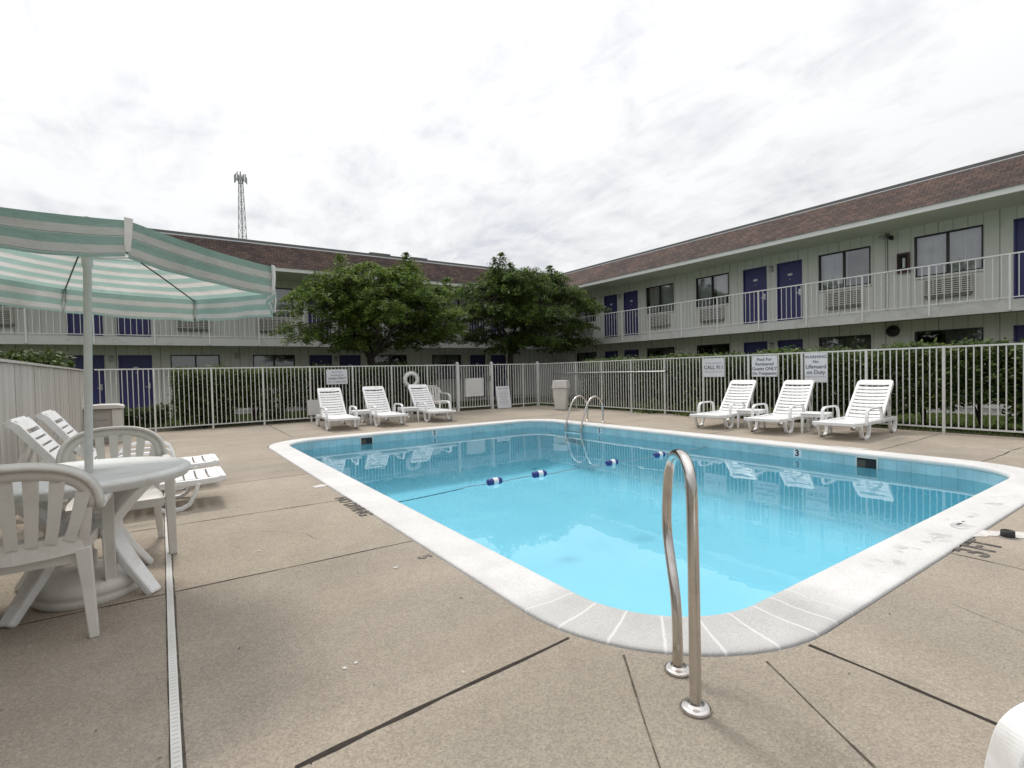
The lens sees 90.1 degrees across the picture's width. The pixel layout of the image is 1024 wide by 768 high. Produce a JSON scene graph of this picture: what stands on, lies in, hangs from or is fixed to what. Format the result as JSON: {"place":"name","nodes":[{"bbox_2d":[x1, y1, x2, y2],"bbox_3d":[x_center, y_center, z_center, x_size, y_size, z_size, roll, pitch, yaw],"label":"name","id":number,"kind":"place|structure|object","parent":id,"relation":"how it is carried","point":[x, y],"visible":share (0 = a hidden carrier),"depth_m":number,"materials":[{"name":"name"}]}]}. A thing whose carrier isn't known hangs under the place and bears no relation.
{"place":"outdoors","nodes":[
{"label":"outdoors","id":0,"kind":"place"},
{"bbox_2d":[234,171,246,238],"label":"radio tower","id":1,"kind":"structure","parent":0,"point":[241,177],"depth_m":145.34,"materials":[{"name":"metal"}]},
{"bbox_2d":[0,0,1023,477],"label":"sky","id":2,"kind":"structure","parent":0,"point":[566,135],"materials":[{"name":"white"}]},
{"bbox_2d":[502,428,549,430],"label":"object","id":3,"kind":"structure","parent":0,"point":[527,428],"depth_m":12.25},
{"bbox_2d":[399,447,706,501],"bbox_3d":[0.919,1.164,7.116,5.883,0.107,0.107,-2,2,-34],"label":"lane rope","id":4,"kind":"object","parent":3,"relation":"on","point":[499,480],"visible":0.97,"depth_m":6.71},
{"bbox_2d":[74,396,1023,453],"bbox_3d":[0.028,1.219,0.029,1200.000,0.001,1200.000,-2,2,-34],"label":"ground","id":5,"kind":"structure","parent":0,"point":[545,402],"depth_m":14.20,"materials":[{"name":"plant"}]},
{"bbox_2d":[0,347,76,368],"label":"rounded shrub","id":6,"kind":"object","parent":5,"relation":"on","point":[47,357],"visible":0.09,"depth_m":10.41,"materials":[{"name":"green plant"}]},
{"bbox_2d":[0,358,83,464],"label":"board fence","id":7,"kind":"object","parent":5,"relation":"on","point":[30,390],"visible":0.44,"depth_m":6.00,"materials":[{"name":"wood"}]},
{"bbox_2d":[122,401,172,426],"bbox_3d":[-9.480,0.763,13.132,1.422,0.681,0.910,-2,2,-34],"label":"hedge","id":8,"kind":"object","parent":5,"relation":"on","point":[148,414],"visible":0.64,"depth_m":13.06,"materials":[{"name":"green plant"}]},
{"bbox_2d":[0,228,554,412],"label":"motel wing","id":9,"kind":"structure","parent":5,"relation":"on","point":[123,343],"depth_m":18.47,"materials":[{"name":"paint"}]},
{"bbox_2d":[67,313,102,335],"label":"door","id":10,"kind":"structure","parent":9,"relation":"in","point":[74,331],"depth_m":16.51,"materials":[{"name":"blue paint"}]},
{"bbox_2d":[69,355,105,403],"bbox_3d":[-13.797,0.091,16.647,0.880,2.050,0.120,-2,2,-34],"label":"door","id":11,"kind":"structure","parent":9,"relation":"in","point":[98,360],"depth_m":16.78,"materials":[{"name":"blue paint"}]},
{"bbox_2d":[117,317,150,336],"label":"door","id":12,"kind":"structure","parent":9,"relation":"in","point":[134,332],"depth_m":17.32,"materials":[{"name":"blue paint"}]},
{"bbox_2d":[118,355,153,412],"bbox_3d":[-12.749,0.050,17.364,0.920,2.050,0.120,-2,2,-34],"label":"door","id":13,"kind":"structure","parent":9,"relation":"in","point":[124,361],"depth_m":17.36,"materials":[{"name":"blue paint"}]},
{"bbox_2d":[170,355,219,388],"bbox_3d":[-11.370,-0.462,18.401,1.540,1.200,0.309,-2,2,-34],"label":"window","id":14,"kind":"structure","parent":9,"relation":"in","point":[198,361],"depth_m":18.44,"materials":[{"name":"grey glass"}]},
{"bbox_2d":[253,355,294,384],"bbox_3d":[-9.236,-0.546,19.858,1.530,1.200,0.300,-2,2,-34],"label":"window","id":15,"kind":"structure","parent":9,"relation":"in","point":[258,360],"depth_m":19.74,"materials":[{"name":"grey glass"}]},
{"bbox_2d":[266,288,293,318],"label":"window","id":16,"kind":"structure","parent":9,"relation":"in","point":[280,292],"depth_m":20.05,"materials":[{"name":"grey glass"}]},
{"bbox_2d":[308,299,330,339],"bbox_3d":[-7.815,-2.740,20.721,0.870,2.040,0.120,-2,2,-34],"label":"door","id":17,"kind":"structure","parent":9,"relation":"in","point":[310,320],"depth_m":20.62,"materials":[{"name":"blue paint"}]},
{"bbox_2d":[309,355,332,389],"bbox_3d":[-7.756,-0.146,20.784,0.870,2.050,0.120,-2,2,-34],"label":"door","id":18,"kind":"structure","parent":9,"relation":"in","point":[316,359],"depth_m":20.78,"materials":[{"name":"blue paint"}]},
{"bbox_2d":[339,355,360,403],"bbox_3d":[-6.775,-0.185,21.456,0.870,2.050,0.120,-2,2,-34],"label":"door","id":19,"kind":"structure","parent":9,"relation":"in","point":[345,360],"depth_m":21.45,"materials":[{"name":"blue paint"}]},
{"bbox_2d":[374,355,406,364],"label":"window","id":20,"kind":"structure","parent":9,"relation":"in","point":[377,355],"depth_m":22.44,"materials":[{"name":"brown metal"}]},
{"bbox_2d":[432,355,460,379],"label":"window","id":21,"kind":"structure","parent":9,"relation":"in","point":[436,359],"depth_m":24.06,"materials":[{"name":"grey glass"}]},
{"bbox_2d":[433,300,459,321],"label":"window","id":22,"kind":"structure","parent":9,"relation":"in","point":[455,303],"depth_m":24.31,"materials":[{"name":"grey glass"}]},
{"bbox_2d":[469,302,484,339],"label":"door","id":23,"kind":"structure","parent":9,"relation":"in","point":[472,326],"depth_m":24.84,"materials":[{"name":"blue paint"}]},
{"bbox_2d":[470,355,485,397],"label":"door","id":24,"kind":"structure","parent":9,"relation":"in","point":[474,359],"depth_m":24.98,"materials":[{"name":"blue paint"}]},
{"bbox_2d":[491,355,505,395],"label":"door","id":25,"kind":"structure","parent":9,"relation":"in","point":[495,359],"depth_m":25.64,"materials":[{"name":"blue paint"}]},
{"bbox_2d":[131,395,544,420],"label":"walkway","id":26,"kind":"structure","parent":5,"relation":"on","point":[297,408],"depth_m":22.28,"materials":[{"name":"concrete"}]},
{"bbox_2d":[267,252,473,402],"bbox_3d":[-4.237,-1.718,16.892,6.727,5.309,5.498,-2,2,-34],"label":"honey locust","id":27,"kind":"object","parent":5,"relation":"on","point":[347,295],"visible":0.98,"depth_m":16.00,"materials":[{"name":"green plant"}]},
{"bbox_2d":[0,405,1023,767],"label":"pool deck","id":28,"kind":"structure","parent":5,"relation":"on","point":[280,689],"depth_m":2.11,"materials":[{"name":"concrete"}]},
{"bbox_2d":[0,462,116,637],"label":"resin chair","id":29,"kind":"object","parent":28,"relation":"on","point":[32,550],"visible":0.94,"depth_m":2.29,"materials":[{"name":"plastic"}]},
{"bbox_2d":[0,456,190,627],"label":"round table","id":30,"kind":"object","parent":28,"relation":"on","point":[128,482],"visible":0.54,"depth_m":2.85,"materials":[{"name":"white plastic"}]},
{"bbox_2d":[82,403,124,444],"bbox_3d":[-8.003,0.770,9.917,0.804,0.750,0.600,-2,2,-36],"label":"deck box","id":31,"kind":"object","parent":28,"relation":"on","point":[107,415],"visible":0.42,"depth_m":9.79,"materials":[{"name":"plastic"}]},
{"bbox_2d":[0,416,226,529],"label":"sun lounger","id":32,"kind":"object","parent":28,"relation":"on","point":[36,438],"visible":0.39,"depth_m":4.50,"materials":[{"name":"white plastic"}]},
{"bbox_2d":[53,426,177,570],"bbox_3d":[-2.778,0.748,3.588,0.660,0.863,0.677,-2,2,-38],"label":"resin chair","id":33,"kind":"object","parent":28,"relation":"on","point":[152,496],"visible":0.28,"depth_m":3.73,"materials":[{"name":"plastic"}]},
{"bbox_2d":[35,410,219,490],"bbox_3d":[-4.247,0.711,5.485,1.875,0.916,0.698,-2,2,-34],"label":"sun lounger","id":34,"kind":"object","parent":28,"relation":"on","point":[62,428],"visible":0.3,"depth_m":5.38,"materials":[{"name":"white plastic"}]},
{"bbox_2d":[0,207,276,611],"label":"patio umbrella","id":35,"kind":"object","parent":28,"relation":"on","point":[87,267],"visible":0.86,"depth_m":2.87,"materials":[{"name":"green fabric"}]},
{"bbox_2d":[164,491,182,767],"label":"deck drain strip","id":36,"kind":"object","parent":28,"relation":"on","point":[175,744],"visible":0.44,"depth_m":2.07,"materials":[{"name":"plastic"}]},
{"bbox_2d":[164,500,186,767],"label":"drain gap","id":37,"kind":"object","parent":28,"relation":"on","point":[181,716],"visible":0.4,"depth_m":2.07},
{"bbox_2d":[94,365,455,432],"bbox_3d":[-5.342,0.267,13.434,8.705,1.466,0.038,-2,2,-34],"label":"picket fence","id":38,"kind":"object","parent":28,"relation":"on","point":[212,424],"visible":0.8,"depth_m":12.72,"materials":[{"name":"white metal"}]},
{"bbox_2d":[307,400,319,414],"bbox_3d":[-5.218,0.616,13.482,0.320,0.400,0.018,-2,2,-34],"label":"fence panel","id":39,"kind":"object","parent":38,"relation":"attached to","point":[313,407],"visible":0.83,"depth_m":13.47,"materials":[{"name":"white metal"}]},
{"bbox_2d":[326,369,347,384],"bbox_3d":[-4.728,-0.194,13.817,0.560,0.400,0.010,-2,2,-34],"label":"pool sign","id":40,"kind":"object","parent":38,"relation":"attached to","point":[336,376],"visible":1,"depth_m":13.81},
{"bbox_2d":[403,371,419,388],"bbox_3d":[-2.950,-0.121,14.961,0.518,0.518,0.125,-2,2,-34],"label":"life ring","id":41,"kind":"object","parent":38,"relation":"hanging from","point":[407,375],"visible":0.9,"depth_m":14.90,"materials":[{"name":"white plastic"}]},
{"bbox_2d":[316,387,359,430],"bbox_3d":[-4.069,0.557,11.882,0.698,0.908,1.899,-2,2,-30],"label":"sun lounger","id":42,"kind":"object","parent":28,"relation":"on","point":[327,415],"visible":1,"depth_m":12.26,"materials":[{"name":"white plastic"}]},
{"bbox_2d":[335,496,372,515],"bbox_3d":[-1.465,1.118,4.702,0.117,0.001,0.801,-2,2,-34],"label":"deck lettering","id":43,"kind":"object","parent":28,"relation":"on","point":[355,503],"visible":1,"depth_m":4.65},
{"bbox_2d":[351,409,371,424],"bbox_3d":[-3.611,0.809,12.261,0.420,0.361,0.420,-2,2,-28],"label":"side table","id":44,"kind":"object","parent":28,"relation":"on","point":[365,411],"visible":0.83,"depth_m":12.17,"materials":[{"name":"white plastic"}]},
{"bbox_2d":[361,386,407,426],"bbox_3d":[-3.154,0.521,12.509,0.698,0.908,1.899,-2,2,-30],"label":"sun lounger","id":45,"kind":"object","parent":28,"relation":"on","point":[386,413],"visible":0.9,"depth_m":12.90,"materials":[{"name":"white plastic"}]},
{"bbox_2d":[398,407,418,421],"bbox_3d":[-2.621,0.770,12.939,0.420,0.361,0.420,-2,2,-34],"label":"side table","id":46,"kind":"object","parent":28,"relation":"on","point":[411,409],"visible":0.82,"depth_m":12.87,"materials":[{"name":"white plastic"}]},
{"bbox_2d":[407,384,455,421],"bbox_3d":[-2.138,0.477,13.363,0.698,0.908,1.899,-2,2,-31],"label":"sun lounger","id":47,"kind":"object","parent":28,"relation":"on","point":[431,409],"visible":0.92,"depth_m":13.73,"materials":[{"name":"white plastic"}]},
{"bbox_2d":[423,385,451,415],"bbox_3d":[-2.194,0.467,14.761,0.660,0.863,0.677,-3,2,-42],"label":"resin chair","id":48,"kind":"object","parent":28,"relation":"on","point":[437,399],"visible":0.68,"depth_m":14.95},
{"bbox_2d":[455,362,459,411],"bbox_3d":[-1.696,0.085,15.931,0.090,1.544,0.090,-2,2,-34],"label":"gate post","id":49,"kind":"object","parent":28,"relation":"on","point":[457,387],"visible":1,"depth_m":15.90,"materials":[{"name":"white metal"}]},
{"bbox_2d":[459,365,490,407],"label":"pool gate","id":50,"kind":"structure","parent":49,"relation":"attached to","point":[489,377],"depth_m":16.29,"materials":[{"name":"white metal"}]},
{"bbox_2d":[465,378,483,396],"bbox_3d":[-1.184,0.102,16.256,0.670,0.580,0.010,-2,2,-34],"label":"blank board","id":51,"kind":"object","parent":50,"relation":"attached to","point":[474,386],"visible":1,"depth_m":16.25,"materials":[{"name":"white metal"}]},
{"bbox_2d":[490,362,493,408],"bbox_3d":[-0.657,0.044,16.642,0.090,1.544,0.090,-2,2,-34],"label":"gate post","id":52,"kind":"object","parent":28,"relation":"on","point":[492,388],"visible":0.97,"depth_m":16.61,"materials":[{"name":"white metal"}]},
{"bbox_2d":[495,386,510,408],"bbox_3d":[-0.280,0.439,16.754,0.560,0.740,0.050,-2,-6,-38],"label":"rules board","id":53,"kind":"object","parent":28,"relation":"on","point":[503,397],"visible":1,"depth_m":16.74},
{"bbox_2d":[1,414,1022,767],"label":"deck control joint","id":54,"kind":"object","parent":28,"relation":"on","point":[623,656],"visible":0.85,"depth_m":2.13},
{"bbox_2d":[493,364,536,406],"bbox_3d":[0.126,0.052,17.178,1.755,1.466,0.038,-2,2,-34],"label":"picket fence","id":55,"kind":"object","parent":28,"relation":"on","point":[523,403],"visible":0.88,"depth_m":17.24,"materials":[{"name":"white metal"}]},
{"bbox_2d":[536,362,539,405],"bbox_3d":[0.889,-0.012,17.737,0.090,1.532,0.090,-2,2,-34],"label":"corner post","id":56,"kind":"object","parent":28,"relation":"on","point":[537,386],"visible":1,"depth_m":17.71,"materials":[{"name":"white metal"}]},
{"bbox_2d":[551,380,569,409],"bbox_3d":[1.508,0.339,15.703,0.490,0.900,0.490,-1,1,18],"label":"trash can","id":57,"kind":"object","parent":28,"relation":"on","point":[560,388],"visible":0.99,"depth_m":15.52,"materials":[{"name":"plastic"}]},
{"bbox_2d":[564,395,604,447],"bbox_3d":[1.646,0.833,11.717,0.795,1.138,0.610,-2,2,-34],"label":"pool ladder","id":58,"kind":"object","parent":28,"relation":"on","point":[580,433],"visible":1,"depth_m":11.62,"materials":[{"name":"silver metal"}]},
{"bbox_2d":[258,446,1023,668],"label":"deck paint spot","id":59,"kind":"object","parent":28,"relation":"on","point":[984,533],"visible":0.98,"depth_m":3.55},
{"bbox_2d":[312,434,973,616],"bbox_3d":[0.695,1.721,7.478,5.882,0.770,8.672,-2,2,-34],"label":"pool basin","id":60,"kind":"object","parent":28,"relation":"in","point":[594,534],"visible":0.33,"depth_m":7.51,"materials":[{"name":"liquid"}]},
{"bbox_2d":[292,423,1006,494],"bbox_3d":[0.682,1.196,7.466,5.880,0.280,8.670,-2,2,-34],"label":"pool tile band","id":61,"kind":"object","parent":60,"relation":"attached to","point":[973,482],"visible":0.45,"depth_m":8.57,"materials":[{"name":"tile"}]},
{"bbox_2d":[360,437,372,444],"bbox_3d":[-2.912,1.135,10.250,0.260,0.142,0.012,-2,2,-34],"label":"pool skimmer","id":62,"kind":"object","parent":61,"relation":"attached to","point":[366,440],"visible":1,"depth_m":10.25,"materials":[{"name":"plastic"}]},
{"bbox_2d":[793,449,800,456],"bbox_3d":[4.196,1.019,7.526,0.006,0.110,0.110,-2,2,-34],"label":"depth marker","id":63,"kind":"object","parent":61,"relation":"attached to","point":[796,453],"visible":1,"depth_m":7.53,"materials":[{"name":"white tile"}]},
{"bbox_2d":[855,456,877,469],"bbox_3d":[4.702,1.044,6.782,0.012,0.142,0.260,-2,2,-34],"label":"pool skimmer","id":64,"kind":"object","parent":61,"relation":"attached to","point":[866,462],"visible":1,"depth_m":6.79,"materials":[{"name":"plastic"}]},
{"bbox_2d":[268,419,1023,656],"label":"pool coping","id":65,"kind":"object","parent":28,"relation":"on","point":[817,605],"visible":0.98,"depth_m":3.00,"materials":[{"name":"concrete"}]},
{"bbox_2d":[269,445,1023,635],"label":"coping joint","id":66,"kind":"object","parent":65,"relation":"on","point":[900,585],"visible":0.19,"depth_m":2.78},
{"bbox_2d":[295,637,996,767],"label":"deck expansion joint","id":67,"kind":"object","parent":28,"relation":"on","point":[340,745],"visible":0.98,"depth_m":1.83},
{"bbox_2d":[662,449,711,718],"bbox_3d":[0.645,0.692,1.958,0.108,0.893,0.452,-1,1,3],"label":"grab rail","id":68,"kind":"object","parent":28,"relation":"on","point":[694,704],"visible":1,"depth_m":1.79,"materials":[{"name":"silver metal"}]},
{"bbox_2d":[689,380,756,428],"bbox_3d":[4.404,0.396,10.544,1.899,0.908,0.698,-3,2,-43],"label":"sun lounger","id":69,"kind":"object","parent":28,"relation":"on","point":[727,412],"visible":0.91,"depth_m":10.81,"materials":[{"name":"white plastic"}]},
{"bbox_2d":[736,408,765,428],"bbox_3d":[4.663,0.675,9.964,0.420,0.361,0.420,0,2,44],"label":"side table","id":70,"kind":"object","parent":28,"relation":"on","point":[746,411],"visible":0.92,"depth_m":9.93,"materials":[{"name":"white plastic"}]},
{"bbox_2d":[744,380,816,433],"bbox_3d":[5.060,0.403,9.589,1.899,0.908,0.698,-3,2,-42],"label":"sun lounger","id":71,"kind":"object","parent":28,"relation":"on","point":[791,413],"visible":0.93,"depth_m":9.84,"materials":[{"name":"white plastic"}]},
{"bbox_2d":[539,343,1023,433],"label":"picket fence","id":72,"kind":"object","parent":28,"relation":"on","point":[943,427],"visible":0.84,"depth_m":10.13,"materials":[{"name":"white metal"}]},
{"bbox_2d":[552,371,668,373],"bbox_3d":[2.677,-0.339,15.044,0.052,0.046,4.700,-2,2,-34],"label":"reach pole","id":73,"kind":"object","parent":72,"relation":"hanging from","point":[612,372],"visible":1,"depth_m":14.64,"materials":[{"name":"metal"}]},
{"bbox_2d":[703,358,723,376],"bbox_3d":[4.745,-0.387,12.042,0.010,0.440,0.550,-2,2,-34],"label":"pool sign","id":74,"kind":"object","parent":72,"relation":"attached to","point":[713,367],"visible":1,"depth_m":12.04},
{"bbox_2d":[752,355,777,376],"bbox_3d":[5.440,-0.384,11.027,0.010,0.450,0.570,-2,2,-34],"label":"pool sign","id":75,"kind":"object","parent":72,"relation":"attached to","point":[764,366],"visible":1,"depth_m":11.01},
{"bbox_2d":[804,353,827,381],"bbox_3d":[6.035,-0.322,10.162,0.010,0.580,0.430,-2,2,-34],"label":"pool sign","id":76,"kind":"object","parent":72,"relation":"attached to","point":[815,364],"visible":1,"depth_m":10.15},
{"bbox_2d":[800,411,832,432],"bbox_3d":[5.371,0.682,9.019,0.420,0.361,0.420,0,2,44],"label":"side table","id":77,"kind":"object","parent":28,"relation":"on","point":[807,414],"visible":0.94,"depth_m":8.99,"materials":[{"name":"white plastic"}]},
{"bbox_2d":[812,380,896,439],"bbox_3d":[5.819,0.409,8.648,1.899,0.908,0.698,-2,2,-37],"label":"sun lounger","id":78,"kind":"object","parent":28,"relation":"on","point":[851,421],"visible":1,"depth_m":8.85,"materials":[{"name":"white plastic"}]},
{"bbox_2d":[953,538,1001,556],"bbox_3d":[2.999,1.050,3.287,0.371,0.001,0.173,-2,2,-34],"label":"deck lettering","id":79,"kind":"object","parent":28,"relation":"on","point":[967,542],"visible":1,"depth_m":3.28},
{"bbox_2d":[984,702,1023,767],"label":"resin chair","id":80,"kind":"object","parent":28,"relation":"on","point":[1006,748],"visible":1,"depth_m":0.88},
{"bbox_2d":[998,529,1017,539],"bbox_3d":[3.363,1.016,3.470,0.096,0.049,0.096,-2,2,-34],"label":"anchor cap","id":81,"kind":"object","parent":28,"relation":"on","point":[1007,534],"visible":1,"depth_m":3.45,"materials":[{"name":"metal"}]},
{"bbox_2d":[424,252,611,402],"bbox_3d":[0.461,-2.215,20.301,8.284,5.888,5.763,-2,2,-34],"label":"honey locust","id":82,"kind":"object","parent":5,"relation":"on","point":[503,296],"visible":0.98,"depth_m":19.65,"materials":[{"name":"green plant"}]},
{"bbox_2d":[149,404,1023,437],"bbox_3d":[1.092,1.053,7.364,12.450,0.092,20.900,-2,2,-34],"label":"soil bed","id":83,"kind":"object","parent":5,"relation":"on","point":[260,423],"visible":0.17,"depth_m":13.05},
{"bbox_2d":[167,361,437,427],"bbox_3d":[-5.518,0.183,14.674,7.319,1.742,1.323,-2,2,-34],"label":"clipped hedge","id":84,"kind":"object","parent":83,"relation":"on","point":[288,377],"visible":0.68,"depth_m":13.63,"materials":[{"name":"green plant"}]},
{"bbox_2d":[633,398,677,413],"bbox_3d":[3.836,0.597,13.990,1.554,0.514,1.786,-1,1,16],"label":"leafy plant","id":85,"kind":"object","parent":83,"relation":"on","point":[642,410],"visible":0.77,"depth_m":13.91,"materials":[{"name":"green plant"}]},
{"bbox_2d":[676,400,711,417],"bbox_3d":[4.641,0.624,12.832,1.438,0.452,1.420,-1,1,18],"label":"leafy plant","id":86,"kind":"object","parent":83,"relation":"on","point":[686,414],"visible":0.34,"depth_m":12.82,"materials":[{"name":"green plant"}]},
{"bbox_2d":[528,393,1018,415],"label":"walkway","id":87,"kind":"structure","parent":5,"relation":"on","point":[985,411],"depth_m":12.46,"materials":[{"name":"concrete"}]},
{"bbox_2d":[548,151,1023,408],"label":"motel wing","id":88,"kind":"structure","parent":5,"relation":"on","point":[931,258],"depth_m":15.44,"materials":[{"name":"paint"}]},
{"bbox_2d":[576,298,595,322],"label":"window","id":89,"kind":"structure","parent":88,"relation":"in","point":[583,313],"depth_m":25.23,"materials":[{"name":"grey glass"}]},
{"bbox_2d":[577,352,596,376],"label":"window","id":90,"kind":"structure","parent":88,"relation":"in","point":[591,354],"depth_m":25.20,"materials":[{"name":"black glass"}]},
{"bbox_2d":[604,294,617,337],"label":"door","id":91,"kind":"structure","parent":88,"relation":"in","point":[610,301],"depth_m":23.80,"materials":[{"name":"blue paint"}]},
{"bbox_2d":[605,351,617,358],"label":"door","id":92,"kind":"structure","parent":88,"relation":"in","point":[608,354],"depth_m":23.86,"materials":[{"name":"blue paint"}]},
{"bbox_2d":[623,290,637,335],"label":"door","id":93,"kind":"structure","parent":88,"relation":"in","point":[630,298],"depth_m":22.78,"materials":[{"name":"blue paint"}]},
{"bbox_2d":[624,349,638,358],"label":"door","id":94,"kind":"structure","parent":88,"relation":"in","point":[632,353],"depth_m":22.80,"materials":[{"name":"blue paint"}]},
{"bbox_2d":[646,283,673,314],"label":"window","id":95,"kind":"structure","parent":88,"relation":"in","point":[662,294],"depth_m":21.54,"materials":[{"name":"grey glass"}]},
{"bbox_2d":[647,347,674,375],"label":"window","id":96,"kind":"structure","parent":88,"relation":"in","point":[667,350],"depth_m":21.44,"materials":[{"name":"glass"}]},
{"bbox_2d":[696,272,729,308],"bbox_3d":[7.666,-3.528,19.430,0.307,1.190,1.440,-2,2,-34],"label":"window","id":97,"kind":"structure","parent":88,"relation":"in","point":[704,285],"depth_m":19.53,"materials":[{"name":"glass"}]},
{"bbox_2d":[697,343,729,373],"bbox_3d":[7.665,-0.937,19.450,0.090,1.130,1.400,-2,2,-34],"label":"window","id":98,"kind":"structure","parent":88,"relation":"in","point":[713,345],"depth_m":19.43,"materials":[{"name":"glass"}]},
{"bbox_2d":[743,266,766,323],"bbox_3d":[8.568,-3.049,18.002,0.120,2.040,0.860,-2,2,-34],"label":"door","id":99,"kind":"structure","parent":88,"relation":"in","point":[754,279],"depth_m":18.02,"materials":[{"name":"blue paint"}]},
{"bbox_2d":[744,341,766,353],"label":"door","id":100,"kind":"structure","parent":88,"relation":"in","point":[750,347],"depth_m":18.10,"materials":[{"name":"blue paint"}]},
{"bbox_2d":[777,259,802,320],"bbox_3d":[9.246,-3.041,17.012,0.120,2.040,0.820,-2,2,-34],"label":"door","id":101,"kind":"structure","parent":88,"relation":"in","point":[788,273],"depth_m":17.04,"materials":[{"name":"blue paint"}]},
{"bbox_2d":[778,339,802,382],"bbox_3d":[9.305,-0.447,17.075,0.120,2.050,0.820,-2,2,-34],"label":"door","id":102,"kind":"structure","parent":88,"relation":"in","point":[797,343],"depth_m":17.04,"materials":[{"name":"blue paint"}]},
{"bbox_2d":[819,334,870,370],"bbox_3d":[10.287,-0.893,15.756,0.309,1.200,1.480,-2,2,-34],"label":"window","id":103,"kind":"structure","parent":88,"relation":"in","point":[851,342],"depth_m":15.68,"materials":[{"name":"glass"}]},
{"bbox_2d":[818,246,871,292],"bbox_3d":[10.227,-3.497,15.693,0.308,1.190,1.480,-2,2,-34],"label":"window","id":104,"kind":"structure","parent":88,"relation":"in","point":[834,265],"depth_m":16.00,"materials":[{"name":"grey glass"}]},
{"bbox_2d":[913,224,983,279],"bbox_3d":[11.640,-3.480,13.630,0.307,1.190,1.480,-2,2,-34],"label":"window","id":105,"kind":"structure","parent":88,"relation":"in","point":[963,243],"depth_m":13.62,"materials":[{"name":"grey glass"}]},
{"bbox_2d":[915,327,982,369],"bbox_3d":[11.699,-0.876,13.693,0.308,1.200,1.480,-2,2,-34],"label":"window","id":106,"kind":"structure","parent":88,"relation":"in","point":[971,333],"depth_m":13.52,"materials":[{"name":"glass"}]},
{"bbox_2d":[1013,325,1023,402],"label":"door","id":107,"kind":"structure","parent":88,"relation":"in","point":[1018,330],"depth_m":12.53,"materials":[{"name":"blue paint"}]},
{"bbox_2d":[1014,217,1023,298],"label":"door","id":108,"kind":"structure","parent":88,"relation":"in","point":[1018,223],"depth_m":12.47,"materials":[{"name":"blue paint"}]},
{"bbox_2d":[578,335,1023,428],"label":"clipped hedge","id":109,"kind":"object","parent":5,"relation":"on","point":[1002,376],"visible":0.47,"depth_m":10.24,"materials":[{"name":"green plant"}]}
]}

